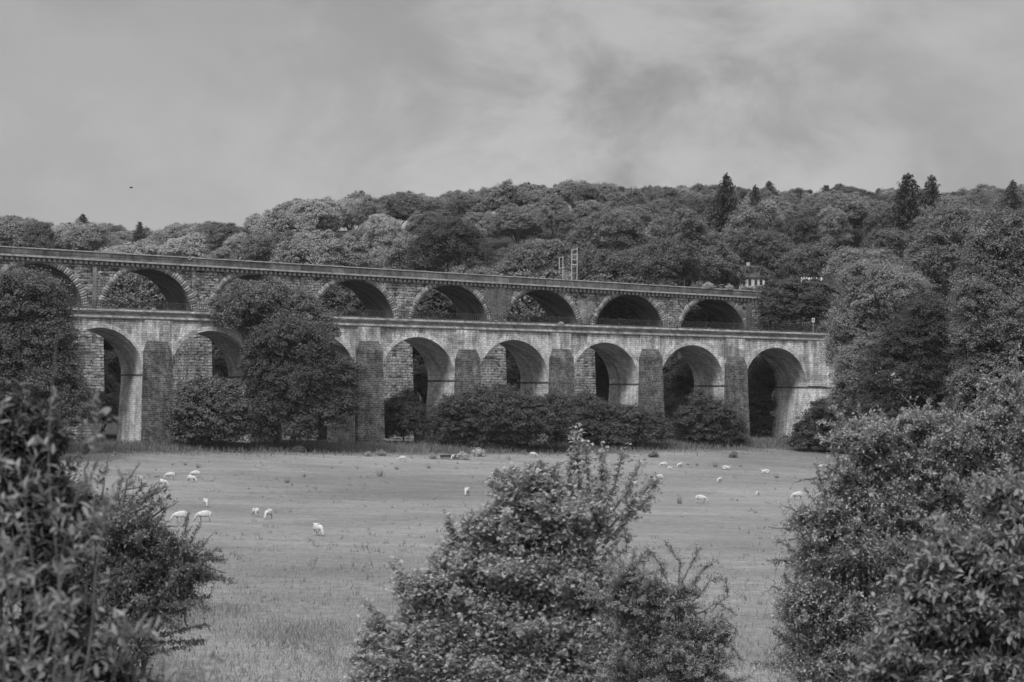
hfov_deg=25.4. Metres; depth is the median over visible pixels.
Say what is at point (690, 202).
broadleaf tree
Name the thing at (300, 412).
broadleaf tree
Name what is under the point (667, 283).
broadleaf tree
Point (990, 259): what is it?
broadleaf tree
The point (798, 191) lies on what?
broadleaf tree
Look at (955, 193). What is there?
broadleaf tree
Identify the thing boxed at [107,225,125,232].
broadleaf tree
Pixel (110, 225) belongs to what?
broadleaf tree
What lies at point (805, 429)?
bush
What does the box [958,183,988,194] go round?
broadleaf tree
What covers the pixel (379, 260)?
broadleaf tree
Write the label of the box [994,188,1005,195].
broadleaf tree
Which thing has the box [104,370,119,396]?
tree
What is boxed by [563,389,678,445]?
bush
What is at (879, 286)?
broadleaf tree
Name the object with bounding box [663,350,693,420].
broadleaf tree
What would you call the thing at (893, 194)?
broadleaf tree
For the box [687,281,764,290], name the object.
broadleaf tree
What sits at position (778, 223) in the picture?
broadleaf tree
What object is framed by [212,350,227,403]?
tree
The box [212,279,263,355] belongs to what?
broadleaf tree
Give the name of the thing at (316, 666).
meadow grass
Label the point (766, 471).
sheep
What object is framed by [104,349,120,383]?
tree
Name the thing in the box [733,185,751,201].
broadleaf tree
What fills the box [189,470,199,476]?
sheep
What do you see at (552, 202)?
broadleaf tree
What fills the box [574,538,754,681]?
shrub
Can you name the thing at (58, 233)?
broadleaf tree
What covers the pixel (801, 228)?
broadleaf tree
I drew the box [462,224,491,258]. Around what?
broadleaf tree
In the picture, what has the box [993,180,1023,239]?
fir tree
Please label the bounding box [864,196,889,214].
broadleaf tree
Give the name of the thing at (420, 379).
tree
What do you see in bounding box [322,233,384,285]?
broadleaf tree
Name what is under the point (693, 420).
bush
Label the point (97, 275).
railway viaduct
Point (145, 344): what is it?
aqueduct
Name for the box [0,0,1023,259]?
sky
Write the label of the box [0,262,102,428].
broadleaf tree
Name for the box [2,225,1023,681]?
ground
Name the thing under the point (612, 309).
broadleaf tree
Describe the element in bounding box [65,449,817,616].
field weeds
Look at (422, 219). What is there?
broadleaf tree
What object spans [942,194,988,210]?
broadleaf tree
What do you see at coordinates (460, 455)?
weed clump
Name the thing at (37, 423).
shrub
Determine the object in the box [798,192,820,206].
broadleaf tree
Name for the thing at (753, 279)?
white house
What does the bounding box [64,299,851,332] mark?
towpath railing
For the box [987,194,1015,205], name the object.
broadleaf tree
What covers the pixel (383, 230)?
broadleaf tree
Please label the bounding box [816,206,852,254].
broadleaf tree
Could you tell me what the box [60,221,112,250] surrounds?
broadleaf tree
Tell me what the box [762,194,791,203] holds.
broadleaf tree
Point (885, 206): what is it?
broadleaf tree
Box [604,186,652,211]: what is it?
broadleaf tree
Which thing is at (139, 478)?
sheep
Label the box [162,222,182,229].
broadleaf tree
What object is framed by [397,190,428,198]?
broadleaf tree
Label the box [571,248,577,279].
ladder frame
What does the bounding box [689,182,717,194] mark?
broadleaf tree
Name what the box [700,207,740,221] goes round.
broadleaf tree
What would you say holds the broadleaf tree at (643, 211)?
on the ground at (414, 487)
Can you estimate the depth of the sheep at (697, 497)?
227.64 m
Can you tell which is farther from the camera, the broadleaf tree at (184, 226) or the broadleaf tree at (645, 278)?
the broadleaf tree at (184, 226)
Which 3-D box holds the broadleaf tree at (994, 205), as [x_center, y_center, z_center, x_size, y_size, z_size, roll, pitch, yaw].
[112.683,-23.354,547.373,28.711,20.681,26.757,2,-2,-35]
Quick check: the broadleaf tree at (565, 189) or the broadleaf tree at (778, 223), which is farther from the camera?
the broadleaf tree at (565, 189)
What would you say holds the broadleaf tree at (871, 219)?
on the ground at (414, 487)
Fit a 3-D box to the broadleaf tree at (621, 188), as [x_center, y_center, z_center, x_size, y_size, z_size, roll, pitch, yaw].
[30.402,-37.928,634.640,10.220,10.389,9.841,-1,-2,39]
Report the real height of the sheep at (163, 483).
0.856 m
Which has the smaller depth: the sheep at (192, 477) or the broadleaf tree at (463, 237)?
the sheep at (192, 477)
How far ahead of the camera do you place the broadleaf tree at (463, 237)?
488.38 m
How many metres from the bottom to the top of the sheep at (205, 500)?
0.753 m
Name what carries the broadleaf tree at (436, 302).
on the ground at (414, 487)
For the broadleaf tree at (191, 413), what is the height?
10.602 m
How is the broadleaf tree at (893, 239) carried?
on the ground at (414, 487)
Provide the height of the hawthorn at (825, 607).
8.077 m
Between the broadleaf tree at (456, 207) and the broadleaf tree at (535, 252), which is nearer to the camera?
the broadleaf tree at (535, 252)
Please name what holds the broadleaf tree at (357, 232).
on the ground at (414, 487)
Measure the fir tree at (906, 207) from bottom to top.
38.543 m
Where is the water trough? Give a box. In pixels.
[440,454,455,458]
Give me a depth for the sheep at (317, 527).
167.72 m
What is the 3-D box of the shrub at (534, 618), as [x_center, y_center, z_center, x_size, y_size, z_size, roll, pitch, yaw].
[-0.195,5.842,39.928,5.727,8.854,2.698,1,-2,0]
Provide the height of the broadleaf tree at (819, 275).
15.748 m
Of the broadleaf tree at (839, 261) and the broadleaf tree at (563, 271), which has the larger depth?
the broadleaf tree at (563, 271)
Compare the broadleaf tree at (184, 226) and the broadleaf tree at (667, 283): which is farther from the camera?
the broadleaf tree at (184, 226)
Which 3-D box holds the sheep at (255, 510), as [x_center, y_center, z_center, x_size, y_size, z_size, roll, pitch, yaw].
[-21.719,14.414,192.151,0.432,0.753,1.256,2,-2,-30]
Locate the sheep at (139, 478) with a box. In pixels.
[137,475,142,482]
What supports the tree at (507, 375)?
on the ground at (414, 487)
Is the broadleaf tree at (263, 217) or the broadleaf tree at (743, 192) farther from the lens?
the broadleaf tree at (743, 192)
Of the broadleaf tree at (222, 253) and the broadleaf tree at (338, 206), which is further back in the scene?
the broadleaf tree at (338, 206)
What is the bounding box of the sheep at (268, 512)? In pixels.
[264,509,272,518]
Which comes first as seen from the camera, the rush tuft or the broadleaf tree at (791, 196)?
the rush tuft
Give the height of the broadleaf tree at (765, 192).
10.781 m
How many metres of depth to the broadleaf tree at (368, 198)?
632.82 m
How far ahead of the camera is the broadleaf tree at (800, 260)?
445.22 m
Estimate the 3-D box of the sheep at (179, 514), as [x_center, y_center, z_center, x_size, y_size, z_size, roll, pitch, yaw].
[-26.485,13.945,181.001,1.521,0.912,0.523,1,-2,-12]
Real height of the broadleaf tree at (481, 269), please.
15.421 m
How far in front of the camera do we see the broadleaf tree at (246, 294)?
320.78 m
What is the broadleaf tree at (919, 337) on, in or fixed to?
on the ground at (414, 487)
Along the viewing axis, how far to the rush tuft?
226.49 m
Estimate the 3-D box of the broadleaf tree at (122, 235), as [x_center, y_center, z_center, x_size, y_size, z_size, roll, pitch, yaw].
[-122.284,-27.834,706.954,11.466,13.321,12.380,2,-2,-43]
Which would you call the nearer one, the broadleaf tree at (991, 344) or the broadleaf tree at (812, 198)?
the broadleaf tree at (991, 344)
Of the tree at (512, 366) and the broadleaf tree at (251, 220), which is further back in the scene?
the broadleaf tree at (251, 220)
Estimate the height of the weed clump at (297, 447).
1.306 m
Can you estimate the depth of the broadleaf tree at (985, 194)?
592.72 m
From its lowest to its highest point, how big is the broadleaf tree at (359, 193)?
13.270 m
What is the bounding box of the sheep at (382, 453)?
[375,450,387,455]
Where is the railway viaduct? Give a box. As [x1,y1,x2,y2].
[0,246,873,440]
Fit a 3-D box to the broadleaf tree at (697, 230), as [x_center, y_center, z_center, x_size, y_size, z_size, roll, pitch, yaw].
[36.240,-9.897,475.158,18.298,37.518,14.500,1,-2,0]
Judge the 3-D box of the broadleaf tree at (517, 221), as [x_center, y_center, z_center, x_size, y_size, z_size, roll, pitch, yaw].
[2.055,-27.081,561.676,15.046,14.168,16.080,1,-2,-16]
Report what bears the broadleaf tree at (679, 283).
on the ground at (414, 487)
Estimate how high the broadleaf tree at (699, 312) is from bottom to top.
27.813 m
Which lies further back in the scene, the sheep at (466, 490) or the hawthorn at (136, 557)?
the sheep at (466, 490)
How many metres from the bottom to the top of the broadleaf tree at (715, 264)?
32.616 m
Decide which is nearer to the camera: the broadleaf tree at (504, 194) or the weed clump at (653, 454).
the weed clump at (653, 454)
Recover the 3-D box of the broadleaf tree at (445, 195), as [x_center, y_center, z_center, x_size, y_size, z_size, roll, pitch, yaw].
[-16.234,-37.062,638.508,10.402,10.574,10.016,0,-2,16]
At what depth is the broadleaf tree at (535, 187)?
622.59 m
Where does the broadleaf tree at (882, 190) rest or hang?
on the ground at (414, 487)
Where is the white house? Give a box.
[739,262,764,289]
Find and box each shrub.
[0,378,164,681]
[340,422,664,681]
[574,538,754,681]
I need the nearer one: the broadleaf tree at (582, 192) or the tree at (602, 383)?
the tree at (602, 383)
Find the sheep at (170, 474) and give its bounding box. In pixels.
[163,472,174,478]
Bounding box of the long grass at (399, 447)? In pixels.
[61,434,848,459]
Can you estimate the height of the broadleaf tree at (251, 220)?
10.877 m
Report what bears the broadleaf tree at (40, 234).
on the ground at (414, 487)
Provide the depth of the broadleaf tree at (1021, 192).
579.84 m
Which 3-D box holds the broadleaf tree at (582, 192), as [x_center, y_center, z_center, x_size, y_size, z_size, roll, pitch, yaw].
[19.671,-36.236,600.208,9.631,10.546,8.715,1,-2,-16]
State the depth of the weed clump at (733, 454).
336.20 m
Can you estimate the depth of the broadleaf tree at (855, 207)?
571.62 m
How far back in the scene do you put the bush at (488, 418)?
332.75 m
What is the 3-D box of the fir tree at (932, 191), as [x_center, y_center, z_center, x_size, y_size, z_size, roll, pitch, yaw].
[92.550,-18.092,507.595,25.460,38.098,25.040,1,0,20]
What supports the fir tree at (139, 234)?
on the ground at (414, 487)
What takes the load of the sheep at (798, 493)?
on the ground at (414, 487)
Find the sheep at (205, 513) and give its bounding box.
[193,510,211,521]
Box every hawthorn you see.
[15,449,234,675]
[738,345,1023,681]
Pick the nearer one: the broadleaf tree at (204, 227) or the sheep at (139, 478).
the sheep at (139, 478)
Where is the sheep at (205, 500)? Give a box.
[203,498,207,506]
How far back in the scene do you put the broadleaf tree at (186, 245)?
633.94 m
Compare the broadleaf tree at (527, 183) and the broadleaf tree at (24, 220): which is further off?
the broadleaf tree at (24, 220)
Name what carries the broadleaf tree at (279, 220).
on the ground at (414, 487)
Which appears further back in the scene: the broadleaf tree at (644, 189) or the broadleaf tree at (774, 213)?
the broadleaf tree at (644, 189)
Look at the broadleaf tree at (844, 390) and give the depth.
332.42 m
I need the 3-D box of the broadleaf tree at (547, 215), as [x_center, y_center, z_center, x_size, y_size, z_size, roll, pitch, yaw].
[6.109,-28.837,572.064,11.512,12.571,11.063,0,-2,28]
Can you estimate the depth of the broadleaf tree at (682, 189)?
664.18 m
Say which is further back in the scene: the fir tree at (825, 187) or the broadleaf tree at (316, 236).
the fir tree at (825, 187)
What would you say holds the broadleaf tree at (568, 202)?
on the ground at (414, 487)
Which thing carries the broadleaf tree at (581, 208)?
on the ground at (414, 487)
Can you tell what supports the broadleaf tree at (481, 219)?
on the ground at (414, 487)
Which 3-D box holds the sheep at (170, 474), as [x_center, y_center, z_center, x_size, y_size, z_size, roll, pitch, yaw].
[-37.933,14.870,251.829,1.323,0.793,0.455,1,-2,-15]
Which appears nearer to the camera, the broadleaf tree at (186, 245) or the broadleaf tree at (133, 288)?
the broadleaf tree at (133, 288)
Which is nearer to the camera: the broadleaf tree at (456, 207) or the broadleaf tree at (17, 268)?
the broadleaf tree at (17, 268)
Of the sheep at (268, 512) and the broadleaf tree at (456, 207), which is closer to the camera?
the sheep at (268, 512)
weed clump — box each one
[291,444,307,452]
[363,451,372,455]
[456,451,470,459]
[470,447,485,456]
[647,451,659,456]
[728,451,737,456]
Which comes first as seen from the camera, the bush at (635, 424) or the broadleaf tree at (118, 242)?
the bush at (635, 424)
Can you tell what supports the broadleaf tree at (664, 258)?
on the ground at (414, 487)
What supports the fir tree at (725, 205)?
on the ground at (414, 487)
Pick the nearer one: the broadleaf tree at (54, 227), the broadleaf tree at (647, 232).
the broadleaf tree at (647, 232)
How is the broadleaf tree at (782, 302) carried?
on the ground at (414, 487)
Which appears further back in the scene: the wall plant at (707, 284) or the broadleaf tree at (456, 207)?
the broadleaf tree at (456, 207)
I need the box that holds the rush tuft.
[676,492,682,503]
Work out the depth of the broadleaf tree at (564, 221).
560.38 m
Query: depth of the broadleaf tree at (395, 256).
519.54 m
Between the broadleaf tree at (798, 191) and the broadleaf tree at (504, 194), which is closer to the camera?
the broadleaf tree at (504, 194)
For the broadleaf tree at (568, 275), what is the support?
on the ground at (414, 487)
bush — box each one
[77,390,118,439]
[384,386,433,441]
[421,382,586,449]
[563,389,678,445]
[664,396,688,437]
[670,386,749,446]
[729,265,776,289]
[749,398,762,418]
[781,396,852,451]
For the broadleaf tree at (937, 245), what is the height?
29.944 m
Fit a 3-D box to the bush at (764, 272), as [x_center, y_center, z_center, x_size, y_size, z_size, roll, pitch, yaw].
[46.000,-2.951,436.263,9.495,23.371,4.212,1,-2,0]
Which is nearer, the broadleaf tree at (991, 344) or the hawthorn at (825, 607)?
the hawthorn at (825, 607)
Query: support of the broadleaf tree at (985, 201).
on the ground at (414, 487)
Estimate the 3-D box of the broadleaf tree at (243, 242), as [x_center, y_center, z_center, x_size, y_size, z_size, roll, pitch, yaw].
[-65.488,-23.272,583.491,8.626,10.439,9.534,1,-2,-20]
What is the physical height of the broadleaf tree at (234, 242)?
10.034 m
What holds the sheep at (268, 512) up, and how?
on the ground at (414, 487)
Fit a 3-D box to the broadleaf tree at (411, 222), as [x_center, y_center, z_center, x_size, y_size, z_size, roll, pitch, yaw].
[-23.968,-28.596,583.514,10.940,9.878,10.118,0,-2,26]
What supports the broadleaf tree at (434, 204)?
on the ground at (414, 487)
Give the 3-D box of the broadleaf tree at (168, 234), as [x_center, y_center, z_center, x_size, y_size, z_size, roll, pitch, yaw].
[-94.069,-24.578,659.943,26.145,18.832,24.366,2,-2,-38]
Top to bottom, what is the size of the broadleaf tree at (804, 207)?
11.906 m
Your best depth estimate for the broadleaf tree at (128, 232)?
731.31 m
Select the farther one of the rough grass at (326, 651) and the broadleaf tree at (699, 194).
the broadleaf tree at (699, 194)
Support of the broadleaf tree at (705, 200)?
on the ground at (414, 487)
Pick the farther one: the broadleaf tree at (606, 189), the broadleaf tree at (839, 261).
the broadleaf tree at (606, 189)
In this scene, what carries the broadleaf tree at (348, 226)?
on the ground at (414, 487)
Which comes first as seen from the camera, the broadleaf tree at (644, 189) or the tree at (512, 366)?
the tree at (512, 366)
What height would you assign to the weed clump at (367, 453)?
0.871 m
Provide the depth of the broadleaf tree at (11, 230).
674.87 m
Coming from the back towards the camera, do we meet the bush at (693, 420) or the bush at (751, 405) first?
the bush at (751, 405)
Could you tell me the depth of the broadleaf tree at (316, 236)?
540.33 m
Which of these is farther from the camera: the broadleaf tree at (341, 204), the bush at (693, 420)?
the broadleaf tree at (341, 204)
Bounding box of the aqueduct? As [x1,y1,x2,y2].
[7,306,912,443]
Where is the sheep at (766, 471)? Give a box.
[760,469,769,472]
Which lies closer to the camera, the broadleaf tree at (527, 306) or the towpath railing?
the towpath railing
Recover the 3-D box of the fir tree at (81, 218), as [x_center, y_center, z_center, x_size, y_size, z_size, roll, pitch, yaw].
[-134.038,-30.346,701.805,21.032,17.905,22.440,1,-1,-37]
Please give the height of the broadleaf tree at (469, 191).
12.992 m
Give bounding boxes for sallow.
[844,457,1023,681]
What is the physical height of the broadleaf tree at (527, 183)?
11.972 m
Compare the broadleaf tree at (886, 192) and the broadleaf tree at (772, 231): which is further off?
the broadleaf tree at (886, 192)
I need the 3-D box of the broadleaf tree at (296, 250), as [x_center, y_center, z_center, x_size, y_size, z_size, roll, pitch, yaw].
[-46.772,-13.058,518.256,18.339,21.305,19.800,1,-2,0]
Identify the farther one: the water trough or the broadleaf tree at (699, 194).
the broadleaf tree at (699, 194)
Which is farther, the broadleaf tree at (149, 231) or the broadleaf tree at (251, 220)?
the broadleaf tree at (149, 231)
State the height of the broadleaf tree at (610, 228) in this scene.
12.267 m
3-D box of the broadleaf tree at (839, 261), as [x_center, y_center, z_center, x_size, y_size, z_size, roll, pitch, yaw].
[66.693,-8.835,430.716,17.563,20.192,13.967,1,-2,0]
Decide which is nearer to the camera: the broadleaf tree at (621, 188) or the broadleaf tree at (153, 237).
the broadleaf tree at (621, 188)
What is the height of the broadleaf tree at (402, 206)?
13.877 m
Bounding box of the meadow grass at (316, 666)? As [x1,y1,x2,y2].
[138,536,856,681]
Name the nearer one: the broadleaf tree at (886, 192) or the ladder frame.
the ladder frame
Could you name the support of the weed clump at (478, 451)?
on the ground at (414, 487)
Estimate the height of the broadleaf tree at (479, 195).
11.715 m
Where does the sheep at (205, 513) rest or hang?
on the ground at (414, 487)
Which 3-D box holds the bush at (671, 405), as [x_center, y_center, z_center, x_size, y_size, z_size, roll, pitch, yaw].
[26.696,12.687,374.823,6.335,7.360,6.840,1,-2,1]
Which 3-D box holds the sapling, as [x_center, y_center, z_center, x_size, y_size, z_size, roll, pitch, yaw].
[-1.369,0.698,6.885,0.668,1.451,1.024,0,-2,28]
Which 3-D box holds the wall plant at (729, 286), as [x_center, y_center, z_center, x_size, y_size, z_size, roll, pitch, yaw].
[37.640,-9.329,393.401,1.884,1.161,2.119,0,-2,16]
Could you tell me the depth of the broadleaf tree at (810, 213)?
572.64 m
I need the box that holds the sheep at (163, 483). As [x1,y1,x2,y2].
[158,479,168,486]
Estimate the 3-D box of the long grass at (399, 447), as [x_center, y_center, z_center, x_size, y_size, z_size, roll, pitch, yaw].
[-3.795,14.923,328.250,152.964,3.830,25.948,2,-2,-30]
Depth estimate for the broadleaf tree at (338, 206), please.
597.22 m
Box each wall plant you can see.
[702,281,714,288]
[725,284,732,289]
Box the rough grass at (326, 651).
[121,600,363,681]
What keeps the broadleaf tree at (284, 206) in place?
on the ground at (414, 487)
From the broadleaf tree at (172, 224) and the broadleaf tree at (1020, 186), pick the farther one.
the broadleaf tree at (172, 224)
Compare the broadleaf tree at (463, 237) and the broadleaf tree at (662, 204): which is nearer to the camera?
the broadleaf tree at (463, 237)
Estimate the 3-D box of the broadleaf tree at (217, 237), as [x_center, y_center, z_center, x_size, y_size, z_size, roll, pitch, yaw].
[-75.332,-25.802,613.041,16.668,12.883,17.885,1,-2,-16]
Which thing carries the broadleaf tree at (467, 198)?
on the ground at (414, 487)
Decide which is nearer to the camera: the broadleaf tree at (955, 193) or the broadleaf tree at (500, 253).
the broadleaf tree at (500, 253)
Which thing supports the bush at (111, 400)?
on the ground at (414, 487)
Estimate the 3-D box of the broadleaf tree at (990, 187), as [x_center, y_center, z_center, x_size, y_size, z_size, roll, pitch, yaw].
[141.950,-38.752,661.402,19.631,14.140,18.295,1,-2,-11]
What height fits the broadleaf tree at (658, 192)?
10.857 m
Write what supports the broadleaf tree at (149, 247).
on the ground at (414, 487)
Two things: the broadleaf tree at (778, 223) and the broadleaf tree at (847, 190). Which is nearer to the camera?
the broadleaf tree at (778, 223)
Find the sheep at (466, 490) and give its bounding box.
[464,487,468,495]
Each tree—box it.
[0,216,33,246]
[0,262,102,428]
[7,266,108,347]
[13,217,38,222]
[19,221,57,248]
[50,226,69,249]
[51,222,68,230]
[55,214,95,250]
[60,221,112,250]
[94,238,159,254]
[103,272,168,349]
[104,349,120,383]
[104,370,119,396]
[105,223,126,229]
[105,238,132,247]
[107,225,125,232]
[107,231,134,241]
[122,230,145,234]
[128,222,147,242]
[144,226,165,236]
[148,228,171,243]
[153,225,210,253]
[153,373,259,447]
[155,232,212,257]
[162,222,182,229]
[180,223,196,229]
[194,220,225,234]
[200,274,341,443]
[203,222,252,251]
[207,245,238,288]
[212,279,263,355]
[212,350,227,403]
[223,231,246,259]
[224,287,362,365]
[234,314,372,449]
[237,230,305,261]
[241,234,253,251]
[242,213,262,233]
[249,209,295,237]
[252,207,316,235]
[268,236,343,265]
[270,198,301,211]
[288,197,344,231]
[294,229,338,244]
[315,284,366,434]
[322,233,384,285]
[325,196,355,222]
[326,201,344,229]
[335,197,357,229]
[341,198,361,229]
[342,221,368,248]
[344,190,375,226]
[344,193,373,217]
[349,199,392,223]
[359,289,459,435]
[360,212,407,259]
[371,190,426,223]
[373,251,389,267]
[381,230,454,271]
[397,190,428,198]
[400,213,498,272]
[403,210,421,231]
[412,351,427,436]
[415,209,453,229]
[419,196,445,211]
[423,366,512,403]
[439,189,463,198]
[440,197,449,205]
[444,199,467,218]
[445,257,506,275]
[448,192,476,209]
[454,189,484,212]
[460,208,504,240]
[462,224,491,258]
[471,187,495,214]
[474,178,534,210]
[485,267,569,322]
[488,203,552,245]
[488,239,527,265]
[492,236,575,275]
[506,352,520,405]
[515,182,530,186]
[517,184,549,190]
[523,201,556,234]
[528,188,560,204]
[535,255,581,277]
[536,195,569,238]
[539,273,691,400]
[547,184,569,205]
[552,210,580,241]
[554,179,590,208]
[558,272,633,281]
[565,203,650,262]
[569,199,611,223]
[570,184,602,207]
[570,236,705,283]
[591,181,621,203]
[595,361,608,400]
[599,219,642,248]
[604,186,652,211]
[618,185,631,192]
[619,204,654,226]
[637,185,652,194]
[638,212,711,247]
[639,272,659,284]
[643,204,723,285]
[645,185,683,209]
[649,199,670,220]
[651,252,699,286]
[657,281,697,327]
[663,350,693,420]
[668,194,705,214]
[673,240,747,287]
[675,185,689,193]
[682,284,723,328]
[684,191,702,205]
[685,172,768,288]
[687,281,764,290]
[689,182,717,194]
[699,187,741,207]
[699,196,715,215]
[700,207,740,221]
[718,198,769,261]
[724,227,796,285]
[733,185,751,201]
[738,195,785,225]
[741,184,787,285]
[742,187,771,202]
[747,354,778,436]
[748,275,855,331]
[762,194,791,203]
[764,181,780,196]
[765,196,794,218]
[766,225,778,238]
[767,218,788,235]
[773,241,835,278]
[774,272,792,279]
[777,190,799,210]
[780,211,825,249]
[788,187,812,204]
[789,253,839,284]
[792,199,817,215]
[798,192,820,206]
[800,207,822,226]
[803,191,829,204]
[806,189,874,250]
[814,258,938,455]
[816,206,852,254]
[817,185,828,193]
[818,242,905,280]
[824,335,889,458]
[826,183,875,196]
[844,291,1023,444]
[859,209,901,255]
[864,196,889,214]
[865,224,910,258]
[867,172,956,318]
[867,192,889,201]
[868,200,913,223]
[877,187,895,193]
[879,190,895,195]
[883,188,928,205]
[896,174,961,322]
[896,193,1002,296]
[940,206,1023,366]
[941,191,964,196]
[941,276,1023,529]
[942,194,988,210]
[956,203,1014,220]
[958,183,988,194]
[965,187,1001,198]
[967,192,995,208]
[982,185,1005,191]
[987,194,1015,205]
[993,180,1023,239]
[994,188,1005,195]
[1015,184,1023,192]
[1017,188,1023,208]
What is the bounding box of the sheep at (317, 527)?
[313,523,323,535]
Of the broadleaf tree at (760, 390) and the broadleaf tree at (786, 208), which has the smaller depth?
the broadleaf tree at (760, 390)
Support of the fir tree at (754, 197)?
on the ground at (414, 487)
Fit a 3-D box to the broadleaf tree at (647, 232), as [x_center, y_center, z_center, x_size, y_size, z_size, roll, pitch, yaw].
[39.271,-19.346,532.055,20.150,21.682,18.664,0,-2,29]
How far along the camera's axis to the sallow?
12.80 m
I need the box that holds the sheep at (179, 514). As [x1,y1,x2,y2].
[169,510,188,521]
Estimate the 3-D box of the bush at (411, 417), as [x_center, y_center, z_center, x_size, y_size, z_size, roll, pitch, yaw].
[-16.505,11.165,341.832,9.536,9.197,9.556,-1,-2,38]
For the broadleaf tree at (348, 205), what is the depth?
625.45 m
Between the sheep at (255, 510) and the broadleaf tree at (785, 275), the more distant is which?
the broadleaf tree at (785, 275)
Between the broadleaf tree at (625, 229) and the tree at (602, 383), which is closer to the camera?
the tree at (602, 383)
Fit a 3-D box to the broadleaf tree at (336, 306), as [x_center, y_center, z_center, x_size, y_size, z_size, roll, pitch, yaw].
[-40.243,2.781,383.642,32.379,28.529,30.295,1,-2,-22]
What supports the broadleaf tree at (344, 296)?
on the ground at (414, 487)
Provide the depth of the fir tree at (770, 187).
621.19 m
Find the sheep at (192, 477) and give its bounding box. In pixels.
[187,475,196,481]
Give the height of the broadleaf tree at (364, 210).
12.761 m
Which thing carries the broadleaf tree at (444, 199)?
on the ground at (414, 487)
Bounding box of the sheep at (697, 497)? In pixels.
[695,495,708,502]
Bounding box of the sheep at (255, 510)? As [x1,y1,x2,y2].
[251,507,258,515]
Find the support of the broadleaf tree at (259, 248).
on the ground at (414, 487)
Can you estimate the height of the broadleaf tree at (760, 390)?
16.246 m
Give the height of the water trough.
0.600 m
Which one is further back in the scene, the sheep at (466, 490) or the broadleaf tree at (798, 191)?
the broadleaf tree at (798, 191)
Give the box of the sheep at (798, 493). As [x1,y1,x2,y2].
[790,491,802,499]
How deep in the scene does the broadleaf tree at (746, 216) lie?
479.43 m
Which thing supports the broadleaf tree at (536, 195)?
on the ground at (414, 487)
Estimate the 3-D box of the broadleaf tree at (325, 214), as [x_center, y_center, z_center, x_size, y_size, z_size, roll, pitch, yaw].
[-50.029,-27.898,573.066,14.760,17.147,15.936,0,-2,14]
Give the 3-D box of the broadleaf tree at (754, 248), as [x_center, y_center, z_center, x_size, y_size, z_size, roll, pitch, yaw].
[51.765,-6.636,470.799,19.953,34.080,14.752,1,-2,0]
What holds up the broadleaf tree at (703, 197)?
on the ground at (414, 487)
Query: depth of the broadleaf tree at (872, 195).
596.69 m

